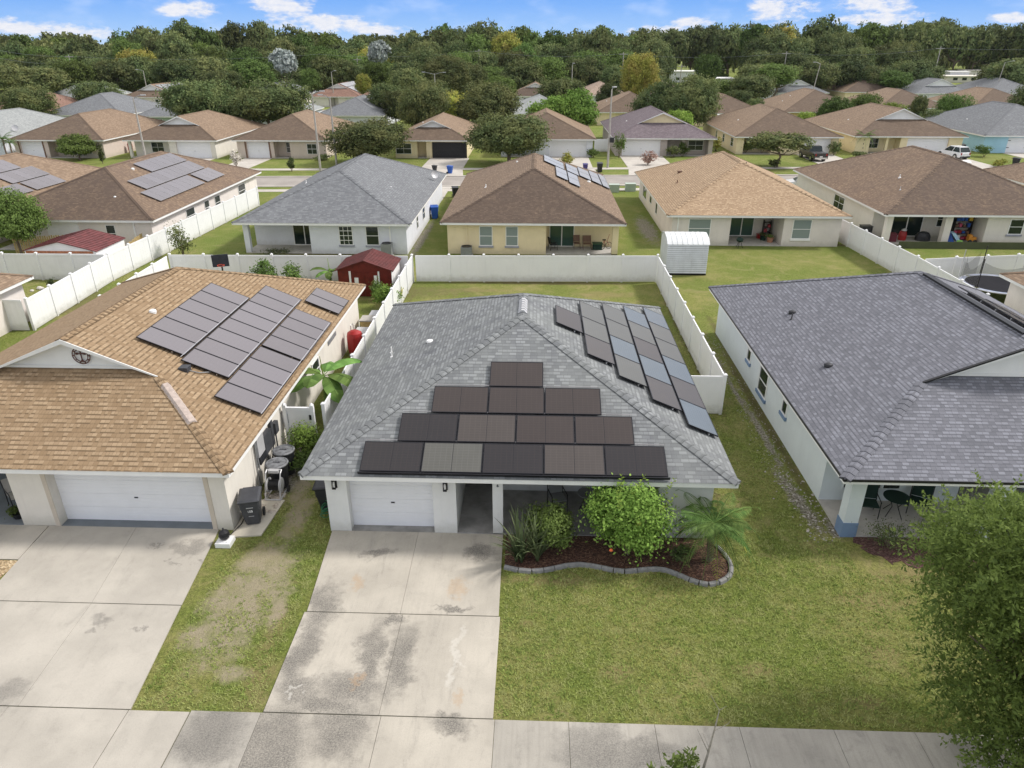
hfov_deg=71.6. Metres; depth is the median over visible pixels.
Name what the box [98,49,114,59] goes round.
evergreen tree
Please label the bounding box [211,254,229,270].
basketball hoop
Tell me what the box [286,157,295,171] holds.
shrub
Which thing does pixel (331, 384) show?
banana plant
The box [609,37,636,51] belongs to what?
evergreen tree
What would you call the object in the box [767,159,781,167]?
shrub
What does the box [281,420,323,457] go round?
shrub
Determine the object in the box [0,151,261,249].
bungalow
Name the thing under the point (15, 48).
evergreen tree
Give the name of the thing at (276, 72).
evergreen tree
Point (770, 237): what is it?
potted plant
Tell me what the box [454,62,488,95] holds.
tree
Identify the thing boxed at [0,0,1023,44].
sky
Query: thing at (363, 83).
tree
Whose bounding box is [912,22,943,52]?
evergreen tree
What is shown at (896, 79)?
tree
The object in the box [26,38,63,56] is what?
evergreen tree
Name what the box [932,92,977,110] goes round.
tree
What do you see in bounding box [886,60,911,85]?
evergreen tree
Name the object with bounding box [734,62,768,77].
evergreen tree
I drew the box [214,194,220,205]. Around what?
window
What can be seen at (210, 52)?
evergreen tree
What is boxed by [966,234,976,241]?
toy truck
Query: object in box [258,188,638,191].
sidewalk
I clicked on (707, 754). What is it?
bare sapling
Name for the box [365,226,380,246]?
window
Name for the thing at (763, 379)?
window
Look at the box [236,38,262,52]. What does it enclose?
evergreen tree
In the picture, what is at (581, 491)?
table
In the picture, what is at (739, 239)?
barbecue
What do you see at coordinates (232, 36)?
evergreen tree
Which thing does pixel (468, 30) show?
evergreen tree
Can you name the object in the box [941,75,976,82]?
mobile home
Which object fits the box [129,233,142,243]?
picket fence
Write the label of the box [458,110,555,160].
tree
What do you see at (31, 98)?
tree
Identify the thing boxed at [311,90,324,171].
lamp post
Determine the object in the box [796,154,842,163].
driveway
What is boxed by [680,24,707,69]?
evergreen tree
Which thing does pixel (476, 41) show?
evergreen tree
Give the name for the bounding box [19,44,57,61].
evergreen tree
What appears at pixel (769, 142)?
tree
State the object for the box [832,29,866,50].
evergreen tree
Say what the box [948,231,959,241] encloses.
play slide
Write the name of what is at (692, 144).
window
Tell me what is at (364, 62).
evergreen tree
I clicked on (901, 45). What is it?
evergreen tree
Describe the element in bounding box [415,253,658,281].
vinyl fence
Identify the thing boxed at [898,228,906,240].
red riding toy
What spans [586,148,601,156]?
shrub
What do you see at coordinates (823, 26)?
evergreen tree
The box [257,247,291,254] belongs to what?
plants
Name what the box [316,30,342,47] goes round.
evergreen tree
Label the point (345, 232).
window
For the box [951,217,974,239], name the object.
shelf rack
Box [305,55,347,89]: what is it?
tree
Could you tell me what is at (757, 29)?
evergreen tree
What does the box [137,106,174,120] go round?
bungalow
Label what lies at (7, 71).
tree
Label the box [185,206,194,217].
window
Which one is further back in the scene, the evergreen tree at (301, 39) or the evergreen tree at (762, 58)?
the evergreen tree at (301, 39)
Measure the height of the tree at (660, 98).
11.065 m
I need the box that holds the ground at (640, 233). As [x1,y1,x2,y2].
[0,61,1023,767]
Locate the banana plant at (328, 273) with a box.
[310,258,335,280]
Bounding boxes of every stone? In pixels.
[30,286,43,291]
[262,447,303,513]
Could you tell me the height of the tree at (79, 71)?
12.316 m
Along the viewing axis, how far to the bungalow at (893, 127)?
105.50 m
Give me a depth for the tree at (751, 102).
146.84 m
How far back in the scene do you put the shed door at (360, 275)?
44.77 m
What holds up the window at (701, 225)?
in the bungalow at (722, 198)
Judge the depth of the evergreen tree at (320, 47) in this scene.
241.26 m
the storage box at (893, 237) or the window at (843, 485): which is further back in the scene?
the storage box at (893, 237)
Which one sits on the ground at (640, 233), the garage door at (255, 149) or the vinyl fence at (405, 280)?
the vinyl fence at (405, 280)
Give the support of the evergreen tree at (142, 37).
on the ground at (640, 233)
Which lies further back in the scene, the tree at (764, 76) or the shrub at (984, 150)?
the tree at (764, 76)
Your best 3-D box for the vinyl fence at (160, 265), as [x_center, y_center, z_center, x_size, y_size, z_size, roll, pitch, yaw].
[-22.993,-5.919,43.728,0.164,1.970,8.522,0,26,0]
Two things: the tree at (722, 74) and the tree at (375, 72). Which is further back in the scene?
the tree at (722, 74)
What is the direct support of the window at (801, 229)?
in the bungalow at (722, 198)
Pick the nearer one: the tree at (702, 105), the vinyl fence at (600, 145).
the vinyl fence at (600, 145)
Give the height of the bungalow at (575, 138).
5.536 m
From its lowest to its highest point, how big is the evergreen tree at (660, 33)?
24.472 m
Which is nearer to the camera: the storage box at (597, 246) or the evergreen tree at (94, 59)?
the storage box at (597, 246)
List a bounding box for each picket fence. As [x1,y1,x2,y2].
[12,235,58,253]
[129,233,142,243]
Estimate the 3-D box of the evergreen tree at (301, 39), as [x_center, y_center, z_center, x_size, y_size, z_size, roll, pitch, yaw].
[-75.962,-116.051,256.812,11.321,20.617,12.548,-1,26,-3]
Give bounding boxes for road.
[256,175,797,185]
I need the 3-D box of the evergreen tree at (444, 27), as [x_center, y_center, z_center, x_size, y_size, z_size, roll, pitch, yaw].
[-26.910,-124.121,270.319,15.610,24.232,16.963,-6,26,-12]
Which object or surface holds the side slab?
on the ground at (640, 233)
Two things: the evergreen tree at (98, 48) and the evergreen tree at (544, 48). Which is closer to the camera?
the evergreen tree at (544, 48)
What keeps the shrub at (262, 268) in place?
on the ground at (640, 233)
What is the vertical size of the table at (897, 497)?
0.727 m
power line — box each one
[73,54,314,59]
[950,48,1022,49]
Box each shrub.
[45,276,55,284]
[229,149,242,165]
[246,257,280,275]
[281,260,306,277]
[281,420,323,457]
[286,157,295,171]
[289,448,311,470]
[313,153,333,159]
[367,283,404,304]
[368,276,383,300]
[514,499,579,553]
[559,151,574,162]
[577,472,687,565]
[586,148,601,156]
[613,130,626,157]
[640,150,657,164]
[647,746,699,767]
[665,144,681,156]
[669,542,695,561]
[678,141,690,155]
[713,136,723,150]
[741,138,753,152]
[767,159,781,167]
[827,140,841,154]
[851,515,923,560]
[853,151,869,155]
[907,513,937,538]
[975,144,996,156]
[991,158,1008,165]
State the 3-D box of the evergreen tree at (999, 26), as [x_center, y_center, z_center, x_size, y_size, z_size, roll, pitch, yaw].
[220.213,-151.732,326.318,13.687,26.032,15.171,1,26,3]
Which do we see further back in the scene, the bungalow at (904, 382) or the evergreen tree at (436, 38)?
the evergreen tree at (436, 38)
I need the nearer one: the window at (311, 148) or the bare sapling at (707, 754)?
the bare sapling at (707, 754)
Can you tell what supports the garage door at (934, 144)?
in the bungalow at (893, 127)
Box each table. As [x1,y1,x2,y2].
[577,487,595,508]
[883,489,910,519]
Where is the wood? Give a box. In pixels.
[0,30,1004,72]
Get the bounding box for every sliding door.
[292,225,310,244]
[549,226,574,246]
[729,218,754,235]
[891,217,923,235]
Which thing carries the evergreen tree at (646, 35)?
on the ground at (640, 233)
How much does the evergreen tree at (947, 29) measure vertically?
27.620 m
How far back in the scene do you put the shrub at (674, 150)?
100.78 m
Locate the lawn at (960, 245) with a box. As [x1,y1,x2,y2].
[898,241,1023,248]
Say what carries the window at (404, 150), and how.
in the bungalow at (438, 136)
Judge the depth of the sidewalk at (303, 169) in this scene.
92.02 m
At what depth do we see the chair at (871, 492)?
24.06 m
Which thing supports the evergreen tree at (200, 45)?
on the ground at (640, 233)
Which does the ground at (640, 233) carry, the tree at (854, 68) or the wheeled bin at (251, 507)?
the tree at (854, 68)
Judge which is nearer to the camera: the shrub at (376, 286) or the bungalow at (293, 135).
the shrub at (376, 286)
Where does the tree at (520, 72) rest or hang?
on the ground at (640, 233)
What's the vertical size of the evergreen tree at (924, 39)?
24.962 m
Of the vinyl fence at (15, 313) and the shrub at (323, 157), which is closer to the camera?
the vinyl fence at (15, 313)
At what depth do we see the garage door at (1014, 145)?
105.13 m
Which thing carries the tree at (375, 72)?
on the ground at (640, 233)
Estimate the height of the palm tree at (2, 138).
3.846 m
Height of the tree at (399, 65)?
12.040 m
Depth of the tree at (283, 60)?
187.04 m
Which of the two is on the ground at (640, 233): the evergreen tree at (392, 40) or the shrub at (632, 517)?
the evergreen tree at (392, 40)
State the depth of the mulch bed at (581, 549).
22.14 m
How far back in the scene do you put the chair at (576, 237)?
55.62 m
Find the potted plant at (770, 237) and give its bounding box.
[765,233,773,242]
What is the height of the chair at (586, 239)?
1.005 m
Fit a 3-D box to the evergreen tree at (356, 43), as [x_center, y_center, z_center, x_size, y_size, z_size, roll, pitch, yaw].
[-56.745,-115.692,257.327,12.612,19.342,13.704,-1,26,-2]
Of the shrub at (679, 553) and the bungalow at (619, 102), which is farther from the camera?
the bungalow at (619, 102)
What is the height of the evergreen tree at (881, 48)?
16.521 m
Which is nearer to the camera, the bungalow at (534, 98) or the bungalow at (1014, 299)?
the bungalow at (1014, 299)
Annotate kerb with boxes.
[256,174,797,176]
[257,184,639,186]
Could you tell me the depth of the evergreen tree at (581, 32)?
268.35 m
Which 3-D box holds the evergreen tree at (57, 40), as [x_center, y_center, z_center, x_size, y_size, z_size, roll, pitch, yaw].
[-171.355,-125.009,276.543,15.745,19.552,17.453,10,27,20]
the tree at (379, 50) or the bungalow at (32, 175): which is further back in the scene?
the tree at (379, 50)
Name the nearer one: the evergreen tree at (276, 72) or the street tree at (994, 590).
the street tree at (994, 590)
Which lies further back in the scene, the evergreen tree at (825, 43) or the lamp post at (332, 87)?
the evergreen tree at (825, 43)
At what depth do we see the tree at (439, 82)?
152.25 m
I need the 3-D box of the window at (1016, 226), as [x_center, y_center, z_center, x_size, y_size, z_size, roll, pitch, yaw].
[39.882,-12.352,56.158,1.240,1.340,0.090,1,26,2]
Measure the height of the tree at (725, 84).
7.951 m
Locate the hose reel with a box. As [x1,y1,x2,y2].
[265,469,289,500]
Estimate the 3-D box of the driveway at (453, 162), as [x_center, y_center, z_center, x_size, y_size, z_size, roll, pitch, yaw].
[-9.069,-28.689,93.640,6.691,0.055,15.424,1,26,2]
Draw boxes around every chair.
[0,478,14,506]
[547,236,556,250]
[547,485,567,511]
[573,235,580,245]
[582,235,591,249]
[862,485,881,519]
[906,485,935,512]
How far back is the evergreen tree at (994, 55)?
311.12 m
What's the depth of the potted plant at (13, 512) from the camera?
23.87 m
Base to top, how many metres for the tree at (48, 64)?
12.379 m
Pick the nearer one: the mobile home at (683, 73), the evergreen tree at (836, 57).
the evergreen tree at (836, 57)
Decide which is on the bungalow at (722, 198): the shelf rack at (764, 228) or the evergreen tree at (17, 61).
the shelf rack at (764, 228)
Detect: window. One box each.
[105,225,116,234]
[151,142,164,151]
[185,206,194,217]
[203,199,209,209]
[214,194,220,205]
[237,182,245,194]
[286,142,289,151]
[306,144,316,153]
[311,356,320,374]
[338,226,354,246]
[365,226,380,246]
[396,143,411,153]
[422,207,424,219]
[479,226,493,247]
[505,226,518,247]
[642,185,646,199]
[687,140,703,149]
[688,218,711,239]
[745,347,751,366]
[755,365,768,403]
[778,397,788,421]
[789,219,812,240]
[833,193,845,210]
[842,483,881,489]
[869,138,878,147]
[881,485,901,489]
[935,217,942,226]
[1005,219,1023,235]
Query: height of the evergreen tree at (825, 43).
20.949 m
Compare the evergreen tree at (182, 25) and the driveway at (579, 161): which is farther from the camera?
the evergreen tree at (182, 25)
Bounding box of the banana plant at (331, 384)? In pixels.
[291,356,361,402]
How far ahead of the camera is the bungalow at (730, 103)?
139.96 m
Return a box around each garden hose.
[230,472,262,534]
[320,500,328,517]
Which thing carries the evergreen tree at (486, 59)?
on the ground at (640, 233)
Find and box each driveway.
[0,524,218,767]
[229,158,271,167]
[238,530,502,767]
[422,158,468,174]
[442,186,451,199]
[551,157,595,171]
[620,155,668,174]
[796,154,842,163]
[958,158,992,168]
[1004,153,1023,157]
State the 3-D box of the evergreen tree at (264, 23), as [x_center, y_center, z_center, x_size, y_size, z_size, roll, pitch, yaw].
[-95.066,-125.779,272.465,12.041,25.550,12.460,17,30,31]
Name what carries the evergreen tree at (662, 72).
on the ground at (640, 233)
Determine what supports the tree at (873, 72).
on the ground at (640, 233)
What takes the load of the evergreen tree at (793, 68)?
on the ground at (640, 233)
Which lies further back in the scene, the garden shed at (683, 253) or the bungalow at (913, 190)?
the bungalow at (913, 190)
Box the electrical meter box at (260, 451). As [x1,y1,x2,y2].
[254,432,266,484]
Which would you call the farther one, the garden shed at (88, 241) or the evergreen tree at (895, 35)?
the evergreen tree at (895, 35)
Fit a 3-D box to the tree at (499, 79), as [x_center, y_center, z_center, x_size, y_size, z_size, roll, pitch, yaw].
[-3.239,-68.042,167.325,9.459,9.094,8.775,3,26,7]
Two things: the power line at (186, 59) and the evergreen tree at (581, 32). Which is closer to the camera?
the power line at (186, 59)
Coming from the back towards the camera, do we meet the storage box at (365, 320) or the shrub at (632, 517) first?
the storage box at (365, 320)
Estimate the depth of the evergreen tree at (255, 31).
250.93 m
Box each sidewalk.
[162,710,1020,767]
[254,166,995,170]
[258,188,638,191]
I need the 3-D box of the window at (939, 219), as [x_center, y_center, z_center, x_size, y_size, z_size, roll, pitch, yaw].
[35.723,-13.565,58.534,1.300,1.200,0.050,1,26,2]
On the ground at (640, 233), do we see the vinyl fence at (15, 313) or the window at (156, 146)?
the vinyl fence at (15, 313)
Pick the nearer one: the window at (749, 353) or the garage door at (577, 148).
the window at (749, 353)
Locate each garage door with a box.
[20,142,44,156]
[53,474,211,521]
[176,142,211,157]
[247,142,269,157]
[349,481,433,525]
[432,142,466,157]
[549,141,586,156]
[622,140,660,155]
[804,139,830,153]
[907,138,948,151]
[1005,137,1023,152]
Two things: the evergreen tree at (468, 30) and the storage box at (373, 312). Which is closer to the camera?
the storage box at (373, 312)
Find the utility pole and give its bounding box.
[935,46,944,71]
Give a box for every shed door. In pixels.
[351,272,365,295]
[364,272,377,295]
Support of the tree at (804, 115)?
on the ground at (640, 233)
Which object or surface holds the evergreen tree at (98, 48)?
on the ground at (640, 233)
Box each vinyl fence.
[0,252,103,279]
[2,300,29,329]
[23,186,259,330]
[98,256,168,295]
[168,253,407,280]
[320,254,413,428]
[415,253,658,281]
[594,138,607,151]
[656,257,727,414]
[838,219,989,295]
[925,253,1023,277]
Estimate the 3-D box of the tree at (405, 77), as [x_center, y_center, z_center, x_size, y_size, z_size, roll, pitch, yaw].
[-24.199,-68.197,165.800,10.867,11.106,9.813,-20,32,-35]
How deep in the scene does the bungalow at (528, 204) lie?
54.85 m
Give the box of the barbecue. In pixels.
[736,237,743,247]
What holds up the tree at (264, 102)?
on the ground at (640, 233)
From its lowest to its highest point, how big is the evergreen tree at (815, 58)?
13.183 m
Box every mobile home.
[669,70,695,82]
[715,77,734,81]
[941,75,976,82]
[944,71,969,74]
[955,69,980,74]
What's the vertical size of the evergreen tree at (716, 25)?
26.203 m
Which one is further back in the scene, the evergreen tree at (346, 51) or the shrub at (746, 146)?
the evergreen tree at (346, 51)
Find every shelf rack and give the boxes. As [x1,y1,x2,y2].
[762,220,771,234]
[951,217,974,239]
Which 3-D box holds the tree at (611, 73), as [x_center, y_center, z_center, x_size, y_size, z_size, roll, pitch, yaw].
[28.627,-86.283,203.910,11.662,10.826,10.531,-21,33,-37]
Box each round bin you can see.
[265,457,288,488]
[272,444,294,475]
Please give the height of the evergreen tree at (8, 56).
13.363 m
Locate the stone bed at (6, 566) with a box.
[0,560,17,576]
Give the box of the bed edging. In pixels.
[504,545,733,586]
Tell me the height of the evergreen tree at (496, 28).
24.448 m
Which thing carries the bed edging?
on the ground at (640, 233)
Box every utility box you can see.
[609,183,619,192]
[625,183,635,191]
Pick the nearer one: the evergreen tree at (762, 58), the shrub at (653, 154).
the shrub at (653, 154)
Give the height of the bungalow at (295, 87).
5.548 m
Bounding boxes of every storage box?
[356,327,368,333]
[359,315,375,326]
[369,310,378,314]
[592,242,602,249]
[859,224,873,232]
[889,232,897,241]
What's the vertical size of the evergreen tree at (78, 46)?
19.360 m
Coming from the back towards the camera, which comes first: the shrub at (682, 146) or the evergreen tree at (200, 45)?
the evergreen tree at (200, 45)
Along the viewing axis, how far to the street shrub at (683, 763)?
13.77 m
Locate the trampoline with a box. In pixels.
[958,246,1023,294]
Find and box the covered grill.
[914,231,930,241]
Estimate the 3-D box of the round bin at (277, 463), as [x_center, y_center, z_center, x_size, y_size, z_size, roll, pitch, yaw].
[-8.444,3.236,25.662,0.820,1.030,0.820,1,26,2]
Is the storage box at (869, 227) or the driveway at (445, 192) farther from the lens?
the driveway at (445, 192)
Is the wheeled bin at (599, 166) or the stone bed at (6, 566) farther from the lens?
the wheeled bin at (599, 166)
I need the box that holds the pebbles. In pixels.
[706,338,835,540]
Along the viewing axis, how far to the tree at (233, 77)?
175.37 m
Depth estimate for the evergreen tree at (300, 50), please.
242.15 m
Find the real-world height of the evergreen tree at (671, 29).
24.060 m
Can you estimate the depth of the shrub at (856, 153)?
100.44 m
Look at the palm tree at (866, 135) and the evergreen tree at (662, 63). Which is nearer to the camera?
the palm tree at (866, 135)
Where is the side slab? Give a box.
[232,499,284,537]
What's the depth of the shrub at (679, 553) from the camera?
21.93 m
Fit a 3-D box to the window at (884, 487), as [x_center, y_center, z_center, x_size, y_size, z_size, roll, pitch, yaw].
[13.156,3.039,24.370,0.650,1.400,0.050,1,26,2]
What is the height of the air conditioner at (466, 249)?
0.755 m
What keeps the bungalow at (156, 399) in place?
on the ground at (640, 233)
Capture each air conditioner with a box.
[381,242,393,255]
[461,245,472,254]
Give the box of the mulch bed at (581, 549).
[505,534,728,581]
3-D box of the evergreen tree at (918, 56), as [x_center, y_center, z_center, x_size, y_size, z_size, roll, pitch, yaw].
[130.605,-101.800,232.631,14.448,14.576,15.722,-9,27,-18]
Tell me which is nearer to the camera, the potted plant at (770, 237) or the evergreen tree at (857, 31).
the potted plant at (770, 237)
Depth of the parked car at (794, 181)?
78.92 m
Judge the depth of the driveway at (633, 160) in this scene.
96.68 m
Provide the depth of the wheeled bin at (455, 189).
74.05 m
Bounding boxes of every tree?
[0,40,28,57]
[0,52,24,61]
[0,57,26,67]
[0,60,38,90]
[0,82,61,114]
[0,131,19,153]
[0,139,19,152]
[0,185,51,253]
[6,33,35,47]
[10,66,73,92]
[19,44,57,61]
[21,52,55,66]
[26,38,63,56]
[36,57,73,91]
[49,36,76,46]
[51,38,93,57]
[51,58,98,85]
[54,133,102,159]
[58,54,84,64]
[62,48,100,61]
[63,35,99,57]
[64,79,130,100]
[81,54,107,64]
[87,57,141,90]
[92,45,103,52]
[97,38,121,56]
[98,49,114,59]
[106,28,132,44]
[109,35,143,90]
[111,54,164,88]
[114,47,156,61]
[124,26,152,44]
[129,25,158,34]
[132,26,160,59]
[143,33,163,56]
[146,57,200,84]
[149,29,197,61]
[152,76,240,116]
[162,17,196,43]
[164,219,195,254]
[173,52,206,63]
[185,26,222,47]
[186,54,233,79]
[189,38,211,53]
[193,46,228,61]
[197,68,247,91]
[204,43,235,59]
[216,20,246,50]
[220,76,319,123]
[221,85,252,119]
[222,46,265,67]
[222,57,279,89]
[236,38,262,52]
[240,20,271,42]
[246,19,275,37]
[253,49,272,64]
[256,25,292,49]
[263,36,296,58]
[263,53,304,71]
[267,48,297,82]
[269,68,303,77]
[275,70,301,84]
[279,24,314,42]
[286,32,314,49]
[291,44,309,67]
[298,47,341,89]
[298,67,322,92]
[304,41,339,57]
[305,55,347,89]
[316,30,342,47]
[317,42,342,51]
[319,116,412,157]
[324,58,360,84]
[337,46,360,57]
[338,52,367,64]
[339,35,368,52]
[353,73,373,94]
[354,34,374,46]
[355,64,364,73]
[357,45,393,62]
[357,59,396,65]
[359,60,390,86]
[365,82,402,109]
[367,39,390,64]
[375,34,399,46]
[380,88,406,125]
[382,63,393,83]
[385,59,423,86]
[387,45,409,60]
[388,66,430,90]
[389,50,411,65]
[391,81,453,126]
[394,33,430,50]
[396,30,422,45]
[407,46,443,64]
[408,37,442,52]
[415,77,450,96]
[418,53,474,91]
[420,27,446,47]
[429,23,456,35]
[438,38,472,55]
[439,89,466,117]
[440,26,467,54]
[447,49,481,64]
[449,80,523,123]
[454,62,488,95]
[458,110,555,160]
[461,23,480,34]
[462,32,493,54]
[466,49,500,68]
[471,18,503,48]
[482,65,503,78]
[482,75,516,93]
[483,23,504,34]
[488,30,521,64]
[496,49,534,67]
[498,58,546,88]
[508,25,534,40]
[512,41,540,60]
[516,30,541,51]
[525,55,549,67]
[525,92,575,116]
[531,41,570,59]
[531,76,587,97]
[534,55,573,82]
[538,27,568,48]
[545,43,585,64]
[559,87,600,125]
[560,55,608,86]
[562,31,591,53]
[564,28,589,41]
[565,46,612,67]
[581,26,619,52]
[583,46,609,53]
[589,24,620,46]
[594,82,620,101]
[597,64,624,89]
[603,45,639,91]
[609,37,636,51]
[611,43,635,54]
[615,49,663,94]
[620,28,646,40]
[625,75,693,114]
[632,28,672,55]
[632,37,678,75]
[639,51,670,75]
[649,25,668,41]
[658,67,667,80]
[661,29,693,66]
[662,28,681,37]
[663,489,760,589]
[666,109,696,124]
[668,72,724,126]
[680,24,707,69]
[693,25,735,59]
[694,52,724,83]
[699,22,724,36]
[705,78,739,93]
[716,72,728,76]
[718,22,744,76]
[726,88,756,102]
[728,74,776,97]
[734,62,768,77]
[736,36,776,73]
[738,23,772,51]
[740,49,777,73]
[741,20,755,31]
[746,73,777,98]
[746,97,764,105]
[746,131,815,166]
[749,63,803,96]
[751,28,793,54]
[755,25,788,46]
[764,24,798,44]
[767,48,811,66]
[771,20,800,39]
[784,62,801,78]
[786,36,816,56]
[797,56,846,89]
[797,111,815,118]
[799,13,849,45]
[800,54,827,63]
[813,29,846,58]
[813,96,854,115]
[816,48,853,65]
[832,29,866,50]
[832,57,877,85]
[840,44,877,65]
[849,91,883,106]
[852,20,873,37]
[853,130,874,146]
[855,63,892,84]
[859,22,891,48]
[870,43,896,61]
[874,47,909,70]
[878,69,915,88]
[880,38,923,64]
[883,101,909,110]
[884,20,912,47]
[885,469,1023,767]
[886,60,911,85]
[892,58,947,79]
[899,19,946,61]
[906,51,939,66]
[908,94,928,113]
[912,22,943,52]
[916,108,945,118]
[930,16,959,65]
[932,19,958,62]
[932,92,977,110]
[944,25,980,69]
[945,24,975,64]
[962,22,997,69]
[972,61,996,80]
[978,25,1014,65]
[981,57,1023,84]
[987,23,1010,33]
[999,22,1023,60]
[1007,83,1023,105]
[1019,38,1023,54]
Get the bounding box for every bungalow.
[0,91,77,110]
[0,108,65,154]
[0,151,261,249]
[0,152,101,242]
[0,267,366,529]
[0,273,33,336]
[7,108,165,157]
[47,92,160,116]
[54,83,131,97]
[122,110,266,158]
[127,82,183,102]
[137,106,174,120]
[231,153,446,253]
[232,109,353,158]
[257,81,315,102]
[261,103,323,123]
[298,293,740,538]
[311,81,369,106]
[320,95,397,124]
[395,112,479,157]
[439,153,627,254]
[501,108,596,156]
[511,93,546,117]
[513,81,542,100]
[580,81,623,100]
[592,91,648,124]
[600,105,717,155]
[634,151,852,246]
[695,92,750,126]
[703,103,843,154]
[708,271,1023,538]
[760,80,829,98]
[760,88,832,115]
[793,145,1023,244]
[804,103,968,153]
[822,79,885,98]
[841,87,937,115]
[898,77,963,97]
[926,101,1023,152]
[928,87,1012,105]
[956,77,1023,95]
[984,162,1023,185]
[999,271,1023,314]
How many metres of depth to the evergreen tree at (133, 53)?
229.77 m
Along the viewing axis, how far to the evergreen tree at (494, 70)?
221.70 m
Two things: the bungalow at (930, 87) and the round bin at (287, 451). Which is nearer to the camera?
the round bin at (287, 451)
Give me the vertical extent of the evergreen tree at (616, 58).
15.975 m
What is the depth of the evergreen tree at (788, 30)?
248.33 m
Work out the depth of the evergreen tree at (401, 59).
232.51 m
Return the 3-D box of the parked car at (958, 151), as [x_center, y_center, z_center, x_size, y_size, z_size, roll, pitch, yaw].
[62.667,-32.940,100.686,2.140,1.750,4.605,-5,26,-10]
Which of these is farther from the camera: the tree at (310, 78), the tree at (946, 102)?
the tree at (310, 78)
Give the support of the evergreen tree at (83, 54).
on the ground at (640, 233)
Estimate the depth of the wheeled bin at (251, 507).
23.38 m
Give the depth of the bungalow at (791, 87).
198.70 m
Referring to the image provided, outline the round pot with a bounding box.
[215,528,235,547]
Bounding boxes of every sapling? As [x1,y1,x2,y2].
[97,147,104,162]
[697,696,729,767]
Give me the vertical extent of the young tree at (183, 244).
2.972 m
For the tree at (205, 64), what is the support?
on the ground at (640, 233)
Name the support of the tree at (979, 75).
on the ground at (640, 233)
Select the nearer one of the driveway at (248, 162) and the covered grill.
the covered grill
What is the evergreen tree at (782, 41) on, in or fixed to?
on the ground at (640, 233)
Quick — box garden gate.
[282,402,317,445]
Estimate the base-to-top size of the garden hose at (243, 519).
0.852 m
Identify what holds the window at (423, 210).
in the bungalow at (360, 203)
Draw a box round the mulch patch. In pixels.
[853,537,982,568]
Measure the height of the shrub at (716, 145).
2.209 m
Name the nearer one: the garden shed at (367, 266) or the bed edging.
the bed edging
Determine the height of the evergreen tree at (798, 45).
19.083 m
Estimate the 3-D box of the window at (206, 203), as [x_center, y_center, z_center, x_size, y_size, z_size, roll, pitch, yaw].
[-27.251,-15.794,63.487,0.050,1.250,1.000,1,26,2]
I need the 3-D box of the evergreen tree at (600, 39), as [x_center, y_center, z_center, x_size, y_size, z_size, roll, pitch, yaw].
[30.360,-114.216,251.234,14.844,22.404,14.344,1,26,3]
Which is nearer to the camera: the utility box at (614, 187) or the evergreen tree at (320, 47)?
the utility box at (614, 187)
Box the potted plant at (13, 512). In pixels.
[4,504,21,519]
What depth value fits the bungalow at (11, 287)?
39.63 m
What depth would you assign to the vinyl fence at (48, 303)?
49.10 m
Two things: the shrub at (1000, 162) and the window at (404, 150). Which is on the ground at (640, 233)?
the shrub at (1000, 162)
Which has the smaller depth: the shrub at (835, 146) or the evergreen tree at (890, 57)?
the shrub at (835, 146)
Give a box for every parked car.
[787,176,797,184]
[937,145,970,158]
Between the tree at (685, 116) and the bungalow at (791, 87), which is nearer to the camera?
the tree at (685, 116)
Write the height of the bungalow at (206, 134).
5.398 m
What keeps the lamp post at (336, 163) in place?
on the ground at (640, 233)
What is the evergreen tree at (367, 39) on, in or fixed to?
on the ground at (640, 233)
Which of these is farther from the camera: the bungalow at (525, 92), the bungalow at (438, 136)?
the bungalow at (525, 92)
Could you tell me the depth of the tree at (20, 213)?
50.96 m
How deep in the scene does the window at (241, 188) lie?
70.77 m
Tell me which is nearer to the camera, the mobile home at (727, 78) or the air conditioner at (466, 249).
the air conditioner at (466, 249)
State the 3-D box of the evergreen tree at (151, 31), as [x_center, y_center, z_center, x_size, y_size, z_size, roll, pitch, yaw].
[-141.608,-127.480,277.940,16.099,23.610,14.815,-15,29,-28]
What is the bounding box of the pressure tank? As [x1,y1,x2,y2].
[347,323,361,353]
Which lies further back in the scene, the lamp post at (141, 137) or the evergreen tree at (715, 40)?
the evergreen tree at (715, 40)
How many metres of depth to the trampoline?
45.10 m
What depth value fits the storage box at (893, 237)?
57.47 m
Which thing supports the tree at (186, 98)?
on the ground at (640, 233)
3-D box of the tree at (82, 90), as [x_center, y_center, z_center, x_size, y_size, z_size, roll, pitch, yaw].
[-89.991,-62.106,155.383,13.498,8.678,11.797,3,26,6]
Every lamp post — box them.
[132,94,145,154]
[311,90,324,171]
[317,94,337,164]
[331,70,335,105]
[606,86,616,167]
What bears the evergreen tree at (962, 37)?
on the ground at (640, 233)
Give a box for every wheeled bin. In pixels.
[237,486,265,524]
[312,480,328,511]
[430,205,438,218]
[446,165,452,173]
[451,186,458,197]
[596,162,602,171]
[1012,157,1021,163]
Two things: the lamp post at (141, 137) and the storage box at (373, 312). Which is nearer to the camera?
the storage box at (373, 312)
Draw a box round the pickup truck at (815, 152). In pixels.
[799,145,827,160]
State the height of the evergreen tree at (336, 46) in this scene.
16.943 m
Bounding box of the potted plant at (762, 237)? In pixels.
[759,232,767,240]
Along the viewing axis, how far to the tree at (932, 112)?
122.61 m
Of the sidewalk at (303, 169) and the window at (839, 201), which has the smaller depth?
the window at (839, 201)
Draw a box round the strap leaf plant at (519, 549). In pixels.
[488,502,571,562]
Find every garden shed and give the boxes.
[22,229,124,255]
[334,248,400,296]
[660,231,709,274]

